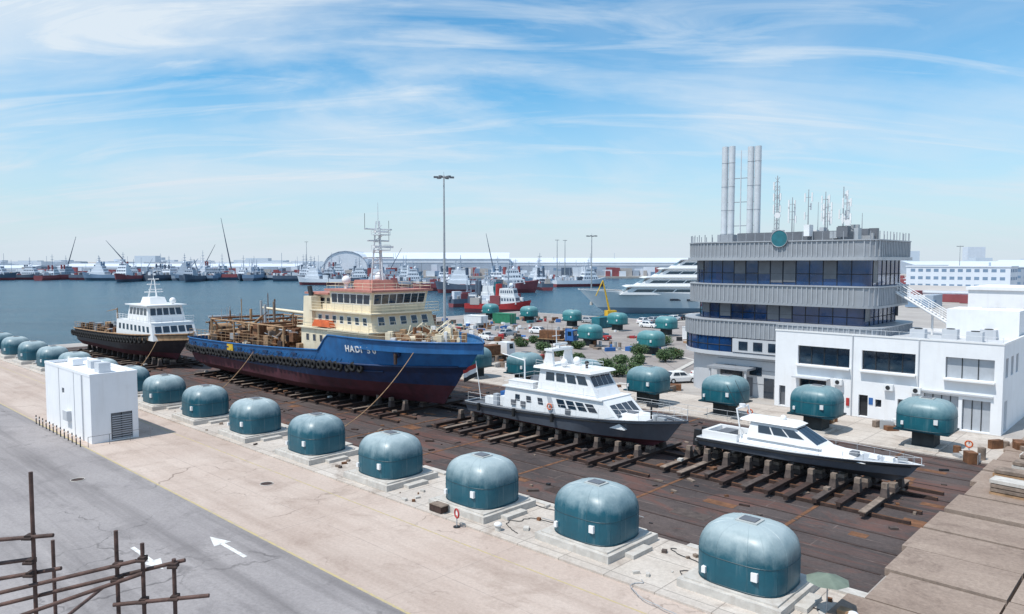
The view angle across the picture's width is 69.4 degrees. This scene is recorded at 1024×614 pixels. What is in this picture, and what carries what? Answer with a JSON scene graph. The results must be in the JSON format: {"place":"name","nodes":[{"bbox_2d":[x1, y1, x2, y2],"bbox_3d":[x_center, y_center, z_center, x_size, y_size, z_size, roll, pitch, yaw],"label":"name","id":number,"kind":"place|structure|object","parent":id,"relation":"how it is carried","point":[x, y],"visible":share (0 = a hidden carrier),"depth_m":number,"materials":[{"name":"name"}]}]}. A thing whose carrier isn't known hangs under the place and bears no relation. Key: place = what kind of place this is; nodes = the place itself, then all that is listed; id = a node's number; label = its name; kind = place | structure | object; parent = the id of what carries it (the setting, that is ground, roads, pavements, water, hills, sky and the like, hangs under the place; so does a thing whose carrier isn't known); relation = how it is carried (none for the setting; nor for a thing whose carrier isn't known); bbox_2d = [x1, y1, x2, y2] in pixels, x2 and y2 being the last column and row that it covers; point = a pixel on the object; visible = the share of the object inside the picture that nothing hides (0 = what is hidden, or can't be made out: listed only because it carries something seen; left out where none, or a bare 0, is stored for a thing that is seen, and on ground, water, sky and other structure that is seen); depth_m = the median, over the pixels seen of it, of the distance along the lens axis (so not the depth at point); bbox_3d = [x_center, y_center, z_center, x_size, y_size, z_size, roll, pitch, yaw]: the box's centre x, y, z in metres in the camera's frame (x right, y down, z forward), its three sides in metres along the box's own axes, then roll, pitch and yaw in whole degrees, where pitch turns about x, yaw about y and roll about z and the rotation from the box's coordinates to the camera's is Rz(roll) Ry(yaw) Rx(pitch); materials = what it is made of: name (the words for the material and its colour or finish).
{"place":"outdoors","nodes":[
{"label":"outdoors","id":0,"kind":"place"},
{"bbox_2d":[45,361,138,443],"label":"walls","id":1,"kind":"structure","parent":0,"point":[106,399],"depth_m":66.53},
{"bbox_2d":[44,357,136,377],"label":"roof","id":2,"kind":"structure","parent":1,"relation":"on","point":[89,367],"depth_m":69.45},
{"bbox_2d":[58,368,132,440],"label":"door louvres","id":3,"kind":"object","parent":1,"relation":"attached to","point":[67,415],"depth_m":66.69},
{"bbox_2d":[56,264,307,271],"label":"warehouse","id":4,"kind":"structure","parent":0,"point":[86,267],"depth_m":935.77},
{"bbox_2d":[0,404,405,613],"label":"asphalt road","id":5,"kind":"structure","parent":0,"point":[82,520],"depth_m":41.55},
{"bbox_2d":[0,471,209,613],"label":"scaffolding","id":6,"kind":"object","parent":5,"relation":"on","point":[118,578],"visible":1,"depth_m":9.18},
{"bbox_2d":[0,278,677,344],"bbox_3d":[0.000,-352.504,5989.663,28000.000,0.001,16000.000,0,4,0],"label":"water","id":7,"kind":"structure","parent":0,"point":[49,312],"depth_m":339.80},
{"bbox_2d":[9,257,40,279],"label":"offshore vessel","id":8,"kind":"object","parent":7,"relation":"on","point":[29,272],"visible":0.6,"depth_m":719.98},
{"bbox_2d":[33,261,60,280],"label":"offshore vessel","id":9,"kind":"object","parent":7,"relation":"on","point":[51,273],"visible":0.99,"depth_m":705.74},
{"bbox_2d":[82,255,115,280],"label":"supply vessel","id":10,"kind":"object","parent":7,"relation":"on","point":[99,272],"visible":0.75,"depth_m":691.86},
{"bbox_2d":[114,256,143,281],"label":"tugboat","id":11,"kind":"object","parent":7,"relation":"on","point":[124,273],"visible":0.99,"depth_m":644.24},
{"bbox_2d":[143,260,176,280],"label":"tugboat","id":12,"kind":"object","parent":7,"relation":"on","point":[164,275],"visible":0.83,"depth_m":688.73},
{"bbox_2d":[183,259,205,281],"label":"supply vessel","id":13,"kind":"object","parent":7,"relation":"on","point":[191,275],"visible":1,"depth_m":650.71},
{"bbox_2d":[170,253,218,280],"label":"tugboat","id":14,"kind":"object","parent":7,"relation":"on","point":[209,276],"visible":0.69,"depth_m":686.56},
{"bbox_2d":[198,255,238,279],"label":"supply vessel","id":15,"kind":"object","parent":7,"relation":"on","point":[230,275],"visible":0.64,"depth_m":712.88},
{"bbox_2d":[242,258,264,280],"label":"supply vessel","id":16,"kind":"object","parent":7,"relation":"on","point":[256,274],"visible":1,"depth_m":690.97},
{"bbox_2d":[273,260,308,280],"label":"tugboat","id":17,"kind":"object","parent":7,"relation":"on","point":[291,276],"visible":0.59,"depth_m":671.96},
{"bbox_2d":[297,258,348,284],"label":"offshore vessel","id":18,"kind":"object","parent":7,"relation":"on","point":[314,276],"visible":0.94,"depth_m":560.32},
{"bbox_2d":[330,258,369,283],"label":"offshore vessel","id":19,"kind":"object","parent":7,"relation":"on","point":[359,272],"visible":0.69,"depth_m":598.32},
{"bbox_2d":[359,258,413,286],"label":"offshore vessel","id":20,"kind":"object","parent":7,"relation":"on","point":[409,282],"visible":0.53,"depth_m":518.94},
{"bbox_2d":[413,259,477,290],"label":"offshore vessel","id":21,"kind":"object","parent":7,"relation":"on","point":[432,280],"visible":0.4,"depth_m":450.30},
{"bbox_2d":[447,272,493,306],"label":"tugboat","id":22,"kind":"object","parent":7,"relation":"on","point":[457,299],"visible":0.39,"depth_m":290.86},
{"bbox_2d":[435,255,506,292],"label":"offshore vessel","id":23,"kind":"object","parent":7,"relation":"on","point":[457,279],"visible":0.69,"depth_m":416.21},
{"bbox_2d":[464,268,530,312],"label":"tugboat","id":24,"kind":"object","parent":7,"relation":"on","point":[507,299],"visible":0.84,"depth_m":255.67},
{"bbox_2d":[460,260,538,292],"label":"offshore vessel","id":25,"kind":"object","parent":7,"relation":"on","point":[522,285],"visible":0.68,"depth_m":420.70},
{"bbox_2d":[477,273,524,301],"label":"tugboat","id":26,"kind":"object","parent":7,"relation":"on","point":[490,288],"visible":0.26,"depth_m":287.61},
{"bbox_2d":[533,255,552,290],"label":"offshore vessel","id":27,"kind":"object","parent":7,"relation":"on","point":[545,283],"visible":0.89,"depth_m":465.91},
{"bbox_2d":[552,260,605,286],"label":"offshore vessel","id":28,"kind":"object","parent":7,"relation":"on","point":[583,279],"visible":0.91,"depth_m":523.66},
{"bbox_2d":[578,233,737,313],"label":"motor yacht","id":29,"kind":"object","parent":7,"relation":"on","point":[665,290],"visible":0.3,"depth_m":252.68,"materials":[{"name":"white metal"}]},
{"bbox_2d":[0,0,1023,261],"label":"sky","id":30,"kind":"structure","parent":0,"point":[136,127],"materials":[{"name":"blue"}]},
{"bbox_2d":[68,341,986,592],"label":"shiplift platform","id":31,"kind":"structure","parent":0,"point":[874,561],"depth_m":53.07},
{"bbox_2d":[69,345,203,371],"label":"keel block cradle","id":32,"kind":"object","parent":31,"relation":"on","point":[151,362],"visible":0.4,"depth_m":115.12,"materials":[{"name":"wood"}]},
{"bbox_2d":[71,275,196,359],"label":"crew ship","id":33,"kind":"object","parent":32,"relation":"on","point":[145,325],"visible":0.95,"depth_m":113.52,"materials":[{"name":"metal"}]},
{"bbox_2d":[194,369,466,422],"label":"keel block cradle","id":34,"kind":"object","parent":31,"relation":"on","point":[240,379],"visible":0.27,"depth_m":83.73,"materials":[{"name":"wood"}]},
{"bbox_2d":[185,213,484,403],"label":"supply ship","id":35,"kind":"object","parent":34,"relation":"on","point":[366,337],"visible":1,"depth_m":81.03,"materials":[{"name":"metal"}]},
{"bbox_2d":[67,347,984,574],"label":"platform rails","id":36,"kind":"object","parent":31,"relation":"on","point":[798,516],"visible":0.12,"depth_m":56.00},
{"bbox_2d":[229,409,868,597],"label":"edge kerb","id":37,"kind":"structure","parent":31,"relation":"on","point":[855,592],"depth_m":47.94,"materials":[{"name":"concrete"}]},
{"bbox_2d":[431,409,694,476],"bbox_3d":[4.029,11.241,66.240,24.700,1.320,10.772,3,5,43],"label":"keel block cradle","id":38,"kind":"object","parent":31,"relation":"on","point":[638,454],"visible":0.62,"depth_m":63.63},
{"bbox_2d":[463,324,688,445],"bbox_3d":[4.733,6.247,66.236,24.920,9.450,6.180,3,5,43],"label":"patrol boat","id":39,"kind":"object","parent":38,"relation":"on","point":[566,393],"visible":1,"depth_m":63.59,"materials":[{"name":"metal"}]},
{"bbox_2d":[205,382,948,601],"bbox_3d":[-5.832,11.358,73.061,83.194,0.286,36.947,3,5,43],"label":"scattered debris","id":40,"kind":"object","parent":31,"relation":"on","point":[527,528],"visible":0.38,"depth_m":52.72,"materials":[{"name":"concrete"}]},
{"bbox_2d":[231,386,946,538],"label":"cover plates","id":41,"kind":"object","parent":31,"relation":"on","point":[704,517],"visible":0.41,"depth_m":48.87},
{"bbox_2d":[657,445,943,524],"bbox_3d":[20.328,11.964,53.742,17.800,1.420,10.068,3,5,43],"label":"keel block cradle","id":42,"kind":"object","parent":31,"relation":"on","point":[816,475],"visible":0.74,"depth_m":52.29,"materials":[{"name":"wood"}]},
{"bbox_2d":[693,381,923,480],"bbox_3d":[21.193,8.800,54.459,16.600,5.509,3.870,3,5,43],"label":"fast patrol launch","id":43,"kind":"object","parent":42,"relation":"on","point":[783,437],"visible":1,"depth_m":53.79,"materials":[{"name":"metal"}]},
{"bbox_2d":[48,262,1023,613],"bbox_3d":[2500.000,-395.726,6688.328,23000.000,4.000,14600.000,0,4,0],"label":"ground","id":44,"kind":"structure","parent":0,"point":[918,318],"depth_m":187.44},
{"bbox_2d":[3,253,660,275],"bbox_3d":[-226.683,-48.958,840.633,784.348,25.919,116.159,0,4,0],"label":"quayside cargo","id":45,"kind":"object","parent":44,"relation":"on","point":[615,271],"visible":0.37,"depth_m":799.23},
{"bbox_2d":[323,251,370,272],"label":"arched hangar","id":46,"kind":"structure","parent":44,"relation":"on","point":[347,259],"depth_m":808.40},
{"bbox_2d":[0,360,706,613],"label":"concrete apron","id":47,"kind":"object","parent":44,"relation":"on","point":[409,568],"visible":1,"depth_m":43.52,"materials":[{"name":"concrete"}]},
{"bbox_2d":[35,415,149,447],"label":"guard posts","id":48,"kind":"object","parent":47,"relation":"on","point":[71,433],"visible":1,"depth_m":66.74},
{"bbox_2d":[0,367,646,613],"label":"road edge marking","id":49,"kind":"object","parent":47,"relation":"on","point":[363,590],"visible":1,"depth_m":43.84,"materials":[{"name":"white paint"}]},
{"bbox_2d":[0,358,844,613],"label":"concrete strip","id":50,"kind":"object","parent":44,"relation":"on","point":[659,566],"visible":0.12,"depth_m":41.69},
{"bbox_2d":[0,336,29,358],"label":"winch cover dome","id":51,"kind":"structure","parent":50,"relation":"on","point":[9,347],"depth_m":121.89,"materials":[{"name":"metal"}]},
{"bbox_2d":[12,340,47,364],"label":"winch cover dome","id":52,"kind":"structure","parent":50,"relation":"on","point":[27,351],"depth_m":114.95,"materials":[{"name":"metal"}]},
{"bbox_2d":[30,345,68,371],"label":"winch cover dome","id":53,"kind":"structure","parent":50,"relation":"on","point":[50,352],"depth_m":108.18,"materials":[{"name":"metal"}]},
{"bbox_2d":[124,365,149,396],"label":"winch cover dome","id":54,"kind":"structure","parent":50,"relation":"on","point":[143,373],"depth_m":87.91,"materials":[{"name":"metal"}]},
{"bbox_2d":[138,374,185,410],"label":"winch cover dome","id":55,"kind":"structure","parent":50,"relation":"on","point":[162,391],"depth_m":80.25,"materials":[{"name":"metal"}]},
{"bbox_2d":[172,384,228,425],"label":"winch cover dome","id":56,"kind":"structure","parent":50,"relation":"on","point":[205,403],"depth_m":73.34,"materials":[{"name":"metal"}]},
{"bbox_2d":[218,397,287,442],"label":"winch cover dome","id":57,"kind":"structure","parent":50,"relation":"on","point":[253,419],"depth_m":66.32,"materials":[{"name":"metal"}]},
{"bbox_2d":[275,412,358,465],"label":"winch cover dome","id":58,"kind":"structure","parent":50,"relation":"on","point":[316,438],"depth_m":59.30,"materials":[{"name":"metal"}]},
{"bbox_2d":[343,430,437,491],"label":"winch cover dome","id":59,"kind":"structure","parent":50,"relation":"on","point":[389,460],"depth_m":52.79,"materials":[{"name":"metal"}]},
{"bbox_2d":[429,451,535,523],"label":"winch cover dome","id":60,"kind":"structure","parent":50,"relation":"on","point":[482,487],"depth_m":46.48,"materials":[{"name":"metal"}]},
{"bbox_2d":[535,477,657,564],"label":"winch cover dome","id":61,"kind":"structure","parent":50,"relation":"on","point":[596,519],"depth_m":40.60,"materials":[{"name":"metal"}]},
{"bbox_2d":[677,513,821,613],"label":"winch cover dome","id":62,"kind":"structure","parent":50,"relation":"on","point":[750,562],"depth_m":34.56,"materials":[{"name":"metal"}]},
{"bbox_2d":[806,572,851,613],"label":"shade umbrella","id":63,"kind":"object","parent":50,"relation":"on","point":[827,580],"visible":0.95,"depth_m":32.84,"materials":[{"name":"fabric"}]},
{"bbox_2d":[364,253,508,274],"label":"warehouse","id":64,"kind":"structure","parent":44,"relation":"on","point":[427,261],"depth_m":828.78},
{"bbox_2d":[370,261,508,270],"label":"doors","id":65,"kind":"structure","parent":64,"relation":"in","point":[433,266],"depth_m":828.15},
{"bbox_2d":[0,247,1023,267],"bbox_3d":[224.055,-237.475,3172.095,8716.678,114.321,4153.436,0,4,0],"label":"distant skyline","id":66,"kind":"structure","parent":44,"relation":"on","point":[973,253],"depth_m":3866.72},
{"bbox_2d":[509,258,687,272],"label":"warehouse","id":67,"kind":"structure","parent":44,"relation":"on","point":[528,264],"depth_m":864.32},
{"bbox_2d":[509,264,672,270],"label":"doors","id":68,"kind":"structure","parent":67,"relation":"in","point":[555,269],"depth_m":863.46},
{"bbox_2d":[693,338,775,399],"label":"ground storey","id":69,"kind":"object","parent":44,"relation":"on","point":[758,375],"visible":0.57,"depth_m":87.08,"materials":[{"name":"paint"}]},
{"bbox_2d":[685,231,912,359],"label":"balcony panels","id":70,"kind":"object","parent":69,"relation":"on","point":[859,298],"visible":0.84,"depth_m":83.59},
{"bbox_2d":[687,260,900,355],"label":"glazing","id":71,"kind":"structure","parent":70,"relation":"on","point":[848,272],"depth_m":83.84,"materials":[{"name":"blue glass"}]},
{"bbox_2d":[697,261,897,321],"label":"blinds","id":72,"kind":"object","parent":70,"relation":"on","point":[830,269],"visible":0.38,"depth_m":85.02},
{"bbox_2d":[717,145,878,246],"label":"roof plant","id":73,"kind":"object","parent":70,"relation":"on","point":[778,238],"visible":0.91,"depth_m":91.90,"materials":[{"name":"metal"}]},
{"bbox_2d":[685,239,912,328],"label":"slab edges","id":74,"kind":"object","parent":70,"relation":"on","point":[895,323],"visible":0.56,"depth_m":83.08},
{"bbox_2d":[774,327,1023,435],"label":"walls","id":75,"kind":"structure","parent":44,"relation":"on","point":[1001,412],"depth_m":73.54,"materials":[{"name":"paint"}]},
{"bbox_2d":[791,336,994,415],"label":"fittings","id":76,"kind":"object","parent":75,"relation":"attached to","point":[917,390],"visible":0.95,"depth_m":73.81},
{"bbox_2d":[775,307,1023,345],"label":"roof","id":77,"kind":"structure","parent":75,"relation":"on","point":[990,326],"depth_m":75.98,"materials":[{"name":"concrete"}]},
{"bbox_2d":[895,282,946,334],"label":"roof stair","id":78,"kind":"object","parent":77,"relation":"on","point":[933,314],"visible":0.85,"depth_m":80.80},
{"bbox_2d":[900,275,967,307],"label":"container stack","id":79,"kind":"object","parent":44,"relation":"on","point":[938,299],"visible":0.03,"depth_m":280.42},
{"bbox_2d":[908,285,967,294],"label":"warehouse","id":80,"kind":"structure","parent":44,"relation":"on","point":[929,289],"depth_m":297.69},
{"bbox_2d":[906,262,1018,285],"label":"apartment block","id":81,"kind":"structure","parent":44,"relation":"on","point":[980,273],"depth_m":322.50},
{"bbox_2d":[910,269,1016,285],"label":"windows","id":82,"kind":"structure","parent":81,"relation":"in","point":[912,270],"depth_m":323.36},
{"bbox_2d":[435,312,693,383],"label":"yard road","id":83,"kind":"structure","parent":0,"point":[631,327],"depth_m":168.69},
{"bbox_2d":[434,175,453,329],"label":"light mast","id":84,"kind":"object","parent":83,"relation":"on","point":[444,177],"visible":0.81,"depth_m":149.47,"materials":[{"name":"metal"}]},
{"bbox_2d":[464,314,487,325],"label":"shipping container","id":85,"kind":"object","parent":83,"relation":"on","point":[472,319],"visible":0.88,"depth_m":182.29,"materials":[{"name":"metal"}]},
{"bbox_2d":[458,322,531,330],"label":"equipment pile","id":86,"kind":"object","parent":83,"relation":"on","point":[513,327],"visible":0.8,"depth_m":175.19,"materials":[{"name":"metal"}]},
{"bbox_2d":[484,341,514,357],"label":"flatbed truck","id":87,"kind":"object","parent":83,"relation":"on","point":[504,347],"visible":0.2,"depth_m":119.08,"materials":[{"name":"metal"}]},
{"bbox_2d":[493,312,515,323],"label":"shipping container","id":88,"kind":"object","parent":83,"relation":"on","point":[500,317],"visible":0.92,"depth_m":189.16,"materials":[{"name":"metal"}]},
{"bbox_2d":[520,306,537,321],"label":"winch cover dome","id":89,"kind":"structure","parent":83,"relation":"on","point":[528,312],"depth_m":193.75,"materials":[{"name":"metal"}]},
{"bbox_2d":[537,329,578,344],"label":"flatbed truck","id":90,"kind":"object","parent":83,"relation":"on","point":[546,335],"visible":0.73,"depth_m":142.05,"materials":[{"name":"wood"}]},
{"bbox_2d":[561,309,582,326],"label":"winch cover dome","id":91,"kind":"structure","parent":83,"relation":"on","point":[571,317],"depth_m":179.72,"materials":[{"name":"metal"}]},
{"bbox_2d":[576,323,604,346],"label":"winch cover dome","id":92,"kind":"structure","parent":83,"relation":"on","point":[589,333],"depth_m":137.79,"materials":[{"name":"metal"}]},
{"bbox_2d":[489,341,693,384],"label":"planted median","id":93,"kind":"object","parent":83,"relation":"on","point":[652,360],"visible":0.24,"depth_m":121.94,"materials":[{"name":"concrete"}]},
{"bbox_2d":[606,312,627,330],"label":"winch cover dome","id":94,"kind":"structure","parent":83,"relation":"on","point":[617,321],"depth_m":169.24,"materials":[{"name":"metal"}]},
{"bbox_2d":[589,341,679,354],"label":"equipment pile","id":95,"kind":"object","parent":83,"relation":"on","point":[611,347],"visible":0.48,"depth_m":132.94,"materials":[{"name":"concrete"}]},
{"bbox_2d":[635,330,666,354],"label":"winch cover dome","id":96,"kind":"structure","parent":83,"relation":"on","point":[654,340],"depth_m":125.17,"materials":[{"name":"metal"}]},
{"bbox_2d":[653,315,678,335],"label":"winch cover dome","id":97,"kind":"structure","parent":83,"relation":"on","point":[665,325],"depth_m":158.22,"materials":[{"name":"metal"}]},
{"bbox_2d":[668,370,693,383],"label":"parked car","id":98,"kind":"object","parent":83,"relation":"on","point":[677,375],"visible":0.64,"depth_m":96.94,"materials":[{"name":"metal"}]},
{"bbox_2d":[198,333,1012,463],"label":"yard pavement","id":99,"kind":"structure","parent":0,"point":[857,430],"depth_m":71.64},
{"bbox_2d":[462,347,494,378],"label":"winch cover dome","id":100,"kind":"structure","parent":99,"relation":"on","point":[483,361],"depth_m":100.15,"materials":[{"name":"metal"}]},
{"bbox_2d":[503,351,542,379],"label":"winch cover dome","id":101,"kind":"structure","parent":99,"relation":"on","point":[515,366],"depth_m":93.57,"materials":[{"name":"metal"}]},
{"bbox_2d":[623,365,672,405],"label":"winch cover dome","id":102,"kind":"structure","parent":99,"relation":"on","point":[648,382],"depth_m":81.07,"materials":[{"name":"metal"}]},
{"bbox_2d":[698,374,752,419],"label":"winch cover dome","id":103,"kind":"structure","parent":99,"relation":"on","point":[716,392],"depth_m":74.77,"materials":[{"name":"metal"}]},
{"bbox_2d":[787,384,846,434],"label":"winch cover dome","id":104,"kind":"structure","parent":99,"relation":"on","point":[818,407],"depth_m":68.38,"materials":[{"name":"metal"}]},
{"bbox_2d":[872,418,898,430],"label":"equipment pile","id":105,"kind":"object","parent":99,"relation":"on","point":[887,425],"visible":0.77,"depth_m":69.94,"materials":[{"name":"metal"}]},
{"bbox_2d":[826,437,1023,613],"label":"quay slabs","id":106,"kind":"structure","parent":99,"relation":"on","point":[962,554],"depth_m":38.29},
{"bbox_2d":[989,452,1023,499],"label":"stacked blocks","id":107,"kind":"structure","parent":106,"relation":"on","point":[1006,482],"depth_m":49.40,"materials":[{"name":"wood"}]},
{"bbox_2d":[893,396,958,451],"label":"winch cover dome","id":108,"kind":"structure","parent":99,"relation":"on","point":[927,421],"depth_m":62.12,"materials":[{"name":"metal"}]},
{"bbox_2d":[952,445,985,464],"bbox_3d":[37.031,11.781,59.778,1.938,1.081,3.243,0,4,2],"label":"equipment pile","id":109,"kind":"object","parent":99,"relation":"on","point":[970,457],"visible":1,"depth_m":59.05,"materials":[{"name":"metal"}]},
{"bbox_2d":[988,439,1023,451],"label":"equipment pile","id":110,"kind":"object","parent":99,"relation":"on","point":[1017,444],"visible":0.64,"depth_m":62.61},
{"bbox_2d":[900,261,1023,273],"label":"warehouse","id":111,"kind":"structure","parent":0,"point":[904,264],"depth_m":939.71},
{"bbox_2d":[948,262,1023,265],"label":"roof","id":112,"kind":"structure","parent":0,"point":[992,264],"depth_m":726.88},
{"bbox_2d":[968,290,1023,308],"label":"walls","id":113,"kind":"structure","parent":0,"point":[997,299],"depth_m":119.87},
{"bbox_2d":[966,284,1023,290],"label":"roof","id":114,"kind":"structure","parent":113,"relation":"on","point":[1002,287],"depth_m":121.06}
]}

